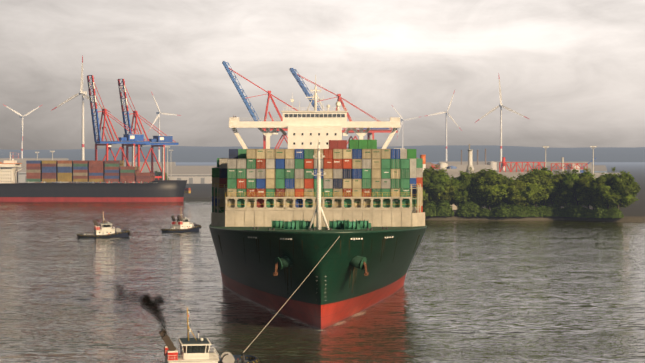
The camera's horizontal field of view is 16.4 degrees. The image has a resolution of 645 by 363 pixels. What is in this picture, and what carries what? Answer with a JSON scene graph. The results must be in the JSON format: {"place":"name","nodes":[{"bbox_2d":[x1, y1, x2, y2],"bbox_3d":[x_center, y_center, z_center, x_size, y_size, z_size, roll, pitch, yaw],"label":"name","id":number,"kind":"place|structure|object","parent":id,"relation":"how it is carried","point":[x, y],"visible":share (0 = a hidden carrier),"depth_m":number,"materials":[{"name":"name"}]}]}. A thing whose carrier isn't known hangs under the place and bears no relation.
{"place":"outdoors","nodes":[
{"label":"outdoors","id":0,"kind":"place"},
{"bbox_2d":[68,162,216,200],"bbox_3d":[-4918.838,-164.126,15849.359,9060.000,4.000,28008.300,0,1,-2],"label":"quay","id":1,"kind":"structure","parent":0,"point":[201,192],"depth_m":2474.99,"materials":[{"name":"grey concrete"}]},
{"bbox_2d":[3,104,41,157],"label":"turbine","id":2,"kind":"object","parent":1,"relation":"on","point":[21,116],"visible":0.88,"depth_m":5170.32,"materials":[{"name":"paint"}]},
{"bbox_2d":[51,55,110,159],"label":"turbine","id":3,"kind":"object","parent":1,"relation":"on","point":[83,93],"visible":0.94,"depth_m":3578.60,"materials":[{"name":"paint"}]},
{"bbox_2d":[35,146,172,179],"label":"light poles","id":4,"kind":"object","parent":1,"relation":"on","point":[52,152],"visible":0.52,"depth_m":2237.15,"materials":[{"name":"metal"}]},
{"bbox_2d":[0,158,216,183],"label":"sheds","id":5,"kind":"object","parent":1,"relation":"on","point":[196,174],"visible":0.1,"depth_m":2881.95,"materials":[{"name":"paint"}]},
{"bbox_2d":[35,182,190,192],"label":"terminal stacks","id":6,"kind":"object","parent":1,"relation":"on","point":[187,190],"visible":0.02,"depth_m":2194.97,"materials":[{"name":"multicoloured metal"}]},
{"bbox_2d":[87,75,149,182],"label":"crane","id":7,"kind":"object","parent":1,"relation":"on","point":[132,139],"visible":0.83,"depth_m":2068.31,"materials":[{"name":"paint"}]},
{"bbox_2d":[117,79,178,182],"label":"crane","id":8,"kind":"object","parent":1,"relation":"on","point":[162,141],"visible":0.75,"depth_m":2102.34,"materials":[{"name":"paint"}]},
{"bbox_2d":[155,171,168,179],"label":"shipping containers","id":9,"kind":"object","parent":1,"relation":"on","point":[158,173],"visible":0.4,"depth_m":2482.15,"materials":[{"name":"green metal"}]},
{"bbox_2d":[148,92,180,161],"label":"turbine","id":10,"kind":"object","parent":1,"relation":"on","point":[158,115],"visible":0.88,"depth_m":5179.68,"materials":[{"name":"paint"}]},
{"bbox_2d":[222,61,297,148],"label":"crane","id":11,"kind":"object","parent":1,"relation":"on","point":[233,79],"visible":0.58,"depth_m":2336.38,"materials":[{"name":"paint"}]},
{"bbox_2d":[0,201,644,362],"bbox_3d":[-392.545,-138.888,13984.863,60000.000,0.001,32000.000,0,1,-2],"label":"river water","id":12,"kind":"structure","parent":0,"point":[504,291],"depth_m":662.24,"materials":[{"name":"grey liquid"}]},
{"bbox_2d":[0,154,186,202],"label":"ship","id":13,"kind":"object","parent":12,"relation":"on","point":[12,189],"visible":1,"depth_m":1919.80,"materials":[{"name":"paint"}]},
{"bbox_2d":[26,160,154,181],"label":"shipping containers","id":14,"kind":"object","parent":13,"relation":"on","point":[77,170],"visible":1,"depth_m":1920.74,"materials":[{"name":"multicoloured metal"}]},
{"bbox_2d":[76,212,129,237],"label":"tug","id":15,"kind":"object","parent":12,"relation":"on","point":[103,230],"visible":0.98,"depth_m":1130.01,"materials":[{"name":"paint"}]},
{"bbox_2d":[161,214,200,231],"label":"tug","id":16,"kind":"object","parent":12,"relation":"on","point":[181,224],"visible":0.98,"depth_m":1209.93,"materials":[{"name":"paint"}]},
{"bbox_2d":[159,308,258,362],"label":"tug","id":17,"kind":"object","parent":12,"relation":"in","point":[194,350],"visible":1,"depth_m":424.79,"materials":[{"name":"paint"}]},
{"bbox_2d":[243,236,339,352],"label":"tow rope","id":18,"kind":"object","parent":17,"relation":"on","point":[289,298],"visible":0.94,"depth_m":472.41,"materials":[{"name":"beige fabric"}]},
{"bbox_2d":[111,238,366,330],"bbox_3d":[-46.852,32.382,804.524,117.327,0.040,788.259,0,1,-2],"label":"water foam","id":19,"kind":"object","parent":12,"relation":"on","point":[280,315],"visible":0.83,"depth_m":584.73,"materials":[{"name":"grey"}]},
{"bbox_2d":[209,224,426,329],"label":"ship hull","id":20,"kind":"object","parent":12,"relation":"on","point":[318,299],"visible":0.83,"depth_m":553.68,"materials":[{"name":"green metal"}]},
{"bbox_2d":[211,75,424,293],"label":"ship superstructure","id":21,"kind":"object","parent":20,"relation":"on","point":[314,129],"visible":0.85,"depth_m":585.58,"materials":[{"name":"white metal"}]},
{"bbox_2d":[212,140,422,212],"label":"shipping containers","id":22,"kind":"object","parent":21,"relation":"on","point":[357,168],"visible":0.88,"depth_m":586.51,"materials":[{"name":"multicoloured metal"}]},
{"bbox_2d":[0,145,644,161],"bbox_3d":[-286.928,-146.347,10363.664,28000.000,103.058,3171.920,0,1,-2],"label":"hills","id":23,"kind":"structure","parent":0,"point":[434,153],"depth_m":9469.08,"materials":[{"name":"grey"}]},
{"bbox_2d":[0,0,644,332],"label":"sky","id":24,"kind":"structure","parent":0,"point":[575,69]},
{"bbox_2d":[425,162,644,221],"bbox_3d":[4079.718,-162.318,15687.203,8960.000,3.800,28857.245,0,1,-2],"label":"bank ground","id":25,"kind":"structure","parent":0,"point":[634,211],"depth_m":1479.42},
{"bbox_2d":[289,68,397,143],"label":"crane","id":26,"kind":"object","parent":25,"relation":"on","point":[370,133],"visible":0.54,"depth_m":2369.81,"materials":[{"name":"paint"}]},
{"bbox_2d":[392,106,418,147],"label":"turbine","id":27,"kind":"object","parent":25,"relation":"on","point":[402,120],"visible":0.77,"depth_m":6194.12,"materials":[{"name":"paint"}]},
{"bbox_2d":[420,155,425,169],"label":"striped chimney","id":28,"kind":"object","parent":25,"relation":"on","point":[423,157],"visible":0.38,"depth_m":1892.33,"materials":[{"name":"paint"}]},
{"bbox_2d":[423,170,433,203],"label":"tree","id":29,"kind":"object","parent":25,"relation":"on","point":[426,195],"visible":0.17,"depth_m":1430.23,"materials":[{"name":"green plant"}]},
{"bbox_2d":[423,201,435,216],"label":"bush","id":30,"kind":"object","parent":25,"relation":"on","point":[428,208],"visible":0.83,"depth_m":1421.37,"materials":[{"name":"green plant"}]},
{"bbox_2d":[426,162,437,168],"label":"building","id":31,"kind":"structure","parent":25,"relation":"on","point":[428,164],"depth_m":2041.66,"materials":[{"name":"paint"}]},
{"bbox_2d":[423,165,446,202],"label":"tree","id":32,"kind":"object","parent":25,"relation":"on","point":[426,178],"visible":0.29,"depth_m":1429.05,"materials":[{"name":"green plant"}]},
{"bbox_2d":[424,167,453,202],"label":"tree","id":33,"kind":"object","parent":25,"relation":"on","point":[436,180],"visible":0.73,"depth_m":1425.69,"materials":[{"name":"green plant"}]},
{"bbox_2d":[426,90,461,160],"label":"turbine","id":34,"kind":"object","parent":25,"relation":"on","point":[446,112],"visible":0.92,"depth_m":5398.82,"materials":[{"name":"paint"}]},
{"bbox_2d":[436,205,451,216],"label":"bush","id":35,"kind":"object","parent":25,"relation":"on","point":[442,210],"visible":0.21,"depth_m":1421.22,"materials":[{"name":"green plant"}]},
{"bbox_2d":[436,200,453,216],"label":"bush","id":36,"kind":"object","parent":25,"relation":"on","point":[443,206],"visible":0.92,"depth_m":1421.52,"materials":[{"name":"green plant"}]},
{"bbox_2d":[429,180,462,204],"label":"tree","id":37,"kind":"object","parent":25,"relation":"on","point":[442,195],"visible":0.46,"depth_m":1426.78,"materials":[{"name":"green plant"}]},
{"bbox_2d":[448,173,472,203],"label":"tree","id":38,"kind":"object","parent":25,"relation":"on","point":[464,194],"visible":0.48,"depth_m":1425.32,"materials":[{"name":"green plant"}]},
{"bbox_2d":[456,201,472,216],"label":"bush","id":39,"kind":"object","parent":25,"relation":"on","point":[462,208],"visible":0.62,"depth_m":1422.40,"materials":[{"name":"green plant"}]},
{"bbox_2d":[458,167,477,202],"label":"tree","id":40,"kind":"object","parent":25,"relation":"on","point":[465,177],"visible":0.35,"depth_m":1427.03,"materials":[{"name":"green plant"}]},
{"bbox_2d":[466,144,473,171],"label":"lighthouse","id":41,"kind":"object","parent":25,"relation":"on","point":[470,161],"visible":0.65,"depth_m":1943.75,"materials":[{"name":"paint"}]},
{"bbox_2d":[465,200,481,216],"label":"bush","id":42,"kind":"object","parent":25,"relation":"on","point":[474,208],"visible":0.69,"depth_m":1420.75,"materials":[{"name":"green plant"}]},
{"bbox_2d":[470,169,481,181],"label":"tree","id":43,"kind":"object","parent":25,"relation":"on","point":[479,172],"visible":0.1,"depth_m":1429.91,"materials":[{"name":"green plant"}]},
{"bbox_2d":[477,208,486,215],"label":"bush","id":44,"kind":"object","parent":25,"relation":"on","point":[481,213],"visible":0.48,"depth_m":1419.76,"materials":[{"name":"green plant"}]},
{"bbox_2d":[483,208,490,215],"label":"bush","id":45,"kind":"object","parent":25,"relation":"on","point":[486,212],"visible":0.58,"depth_m":1417.81,"materials":[{"name":"green plant"}]},
{"bbox_2d":[468,168,508,208],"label":"tree","id":46,"kind":"object","parent":25,"relation":"on","point":[486,182],"visible":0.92,"depth_m":1417.87,"materials":[{"name":"green plant"}]},
{"bbox_2d":[478,173,506,207],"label":"tree","id":47,"kind":"object","parent":25,"relation":"on","point":[491,204],"visible":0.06,"depth_m":1423.59,"materials":[{"name":"green plant"}]},
{"bbox_2d":[488,209,497,216],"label":"bush","id":48,"kind":"object","parent":25,"relation":"on","point":[491,212],"visible":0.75,"depth_m":1416.97,"materials":[{"name":"green plant"}]},
{"bbox_2d":[394,146,596,177],"bbox_3d":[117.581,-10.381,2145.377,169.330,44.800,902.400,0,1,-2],"label":"light poles","id":49,"kind":"object","parent":25,"relation":"on","point":[544,147],"visible":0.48,"depth_m":1752.17,"materials":[{"name":"metal"}]},
{"bbox_2d":[476,77,528,160],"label":"turbine","id":50,"kind":"object","parent":25,"relation":"on","point":[500,105],"visible":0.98,"depth_m":4398.85,"materials":[{"name":"paint"}]},
{"bbox_2d":[426,161,579,172],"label":"storage tanks","id":51,"kind":"object","parent":25,"relation":"on","point":[493,165],"visible":0.29,"depth_m":2493.84,"materials":[{"name":"metal"}]},
{"bbox_2d":[495,203,511,216],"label":"bush","id":52,"kind":"object","parent":25,"relation":"on","point":[502,211],"visible":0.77,"depth_m":1411.59,"materials":[{"name":"green plant"}]},
{"bbox_2d":[501,175,516,205],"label":"tree","id":53,"kind":"object","parent":25,"relation":"on","point":[507,180],"visible":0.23,"depth_m":1422.13,"materials":[{"name":"green plant"}]},
{"bbox_2d":[461,149,563,170],"bbox_3d":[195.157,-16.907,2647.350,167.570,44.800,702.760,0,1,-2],"label":"stacks","id":54,"kind":"object","parent":25,"relation":"on","point":[562,161],"visible":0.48,"depth_m":2599.45,"materials":[{"name":"paint"}]},
{"bbox_2d":[507,204,520,216],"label":"bush","id":55,"kind":"object","parent":25,"relation":"on","point":[512,208],"visible":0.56,"depth_m":1411.33,"materials":[{"name":"green plant"}]},
{"bbox_2d":[505,173,530,206],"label":"tree","id":56,"kind":"object","parent":25,"relation":"on","point":[516,187],"visible":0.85,"depth_m":1415.96,"materials":[{"name":"green plant"}]},
{"bbox_2d":[513,204,528,216],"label":"bush","id":57,"kind":"object","parent":25,"relation":"on","point":[522,213],"visible":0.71,"depth_m":1410.30,"materials":[{"name":"green plant"}]},
{"bbox_2d":[499,162,544,171],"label":"truss","id":58,"kind":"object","parent":25,"relation":"on","point":[516,164],"depth_m":1994.59,"materials":[{"name":"metal"}]},
{"bbox_2d":[429,161,621,209],"bbox_3d":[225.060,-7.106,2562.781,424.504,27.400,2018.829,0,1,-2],"label":"sheds","id":59,"kind":"object","parent":25,"relation":"on","point":[598,169],"visible":0.06,"depth_m":2958.00,"materials":[{"name":"paint"}]},
{"bbox_2d":[519,174,541,205],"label":"tree","id":60,"kind":"object","parent":25,"relation":"on","point":[523,175],"visible":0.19,"depth_m":1421.46,"materials":[{"name":"green plant"}]},
{"bbox_2d":[526,204,535,216],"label":"bush","id":61,"kind":"object","parent":25,"relation":"on","point":[530,212],"visible":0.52,"depth_m":1413.30,"materials":[{"name":"green plant"}]},
{"bbox_2d":[529,206,539,216],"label":"bush","id":62,"kind":"object","parent":25,"relation":"on","point":[536,208],"visible":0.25,"depth_m":1415.01,"materials":[{"name":"green plant"}]},
{"bbox_2d":[520,170,549,206],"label":"tree","id":63,"kind":"object","parent":25,"relation":"on","point":[529,199],"visible":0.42,"depth_m":1418.72,"materials":[{"name":"green plant"}]},
{"bbox_2d":[536,206,546,216],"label":"bush","id":64,"kind":"object","parent":25,"relation":"on","point":[541,211],"visible":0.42,"depth_m":1415.44,"materials":[{"name":"green plant"}]},
{"bbox_2d":[525,167,561,206],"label":"tree","id":65,"kind":"object","parent":25,"relation":"on","point":[544,174],"visible":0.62,"depth_m":1419.31,"materials":[{"name":"green plant"}]},
{"bbox_2d":[543,206,553,216],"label":"bush","id":66,"kind":"object","parent":25,"relation":"on","point":[548,209],"visible":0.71,"depth_m":1415.95,"materials":[{"name":"green plant"}]},
{"bbox_2d":[541,169,566,207],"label":"tree","id":67,"kind":"object","parent":25,"relation":"on","point":[558,180],"visible":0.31,"depth_m":1421.16,"materials":[{"name":"green plant"}]},
{"bbox_2d":[558,170,577,205],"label":"tree","id":68,"kind":"object","parent":25,"relation":"on","point":[570,202],"visible":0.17,"depth_m":1419.83,"materials":[{"name":"green plant"}]},
{"bbox_2d":[551,163,587,171],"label":"truss","id":69,"kind":"object","parent":25,"relation":"on","point":[566,164],"visible":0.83,"depth_m":2146.84,"materials":[{"name":"metal"}]},
{"bbox_2d":[568,205,580,215],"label":"bush","id":70,"kind":"object","parent":25,"relation":"on","point":[570,211],"visible":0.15,"depth_m":1403.82,"materials":[{"name":"green plant"}]},
{"bbox_2d":[556,167,595,204],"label":"tree","id":71,"kind":"object","parent":25,"relation":"on","point":[570,182],"visible":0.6,"depth_m":1412.23,"materials":[{"name":"green plant"}]},
{"bbox_2d":[570,205,586,217],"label":"bush","id":72,"kind":"object","parent":25,"relation":"on","point":[578,212],"visible":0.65,"depth_m":1398.82,"materials":[{"name":"green plant"}]},
{"bbox_2d":[576,174,594,207],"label":"tree","id":73,"kind":"object","parent":25,"relation":"on","point":[583,179],"visible":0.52,"depth_m":1404.20,"materials":[{"name":"green plant"}]},
{"bbox_2d":[579,208,591,216],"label":"bush","id":74,"kind":"object","parent":25,"relation":"on","point":[585,210],"visible":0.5,"depth_m":1396.58,"materials":[{"name":"green plant"}]},
{"bbox_2d":[589,209,599,217],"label":"bush","id":75,"kind":"object","parent":25,"relation":"on","point":[592,215],"visible":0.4,"depth_m":1388.76,"materials":[{"name":"green plant"}]},
{"bbox_2d":[577,173,613,207],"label":"tree","id":76,"kind":"object","parent":25,"relation":"on","point":[584,197],"visible":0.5,"depth_m":1396.24,"materials":[{"name":"green plant"}]},
{"bbox_2d":[593,205,606,217],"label":"bush","id":77,"kind":"object","parent":25,"relation":"on","point":[600,209],"visible":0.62,"depth_m":1385.48,"materials":[{"name":"green plant"}]},
{"bbox_2d":[585,173,615,208],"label":"tree","id":78,"kind":"object","parent":25,"relation":"on","point":[602,189],"visible":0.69,"depth_m":1388.97,"materials":[{"name":"green plant"}]},
{"bbox_2d":[601,208,610,217],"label":"bush","id":79,"kind":"object","parent":25,"relation":"on","point":[606,214],"visible":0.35,"depth_m":1382.95,"materials":[{"name":"green plant"}]},
{"bbox_2d":[605,206,620,217],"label":"bush","id":80,"kind":"object","parent":25,"relation":"on","point":[610,208],"visible":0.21,"depth_m":1382.83,"materials":[{"name":"green plant"}]},
{"bbox_2d":[608,208,623,217],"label":"bush","id":81,"kind":"object","parent":25,"relation":"on","point":[616,214],"visible":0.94,"depth_m":1379.91,"materials":[{"name":"green plant"}]},
{"bbox_2d":[601,167,640,207],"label":"tree","id":82,"kind":"object","parent":25,"relation":"on","point":[626,187],"visible":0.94,"depth_m":1380.62,"materials":[{"name":"green plant"}]},
{"bbox_2d":[605,194,637,207],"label":"tree","id":83,"kind":"object","parent":25,"relation":"on","point":[626,206],"visible":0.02,"depth_m":1406.08,"materials":[{"name":"green plant"}]}
]}

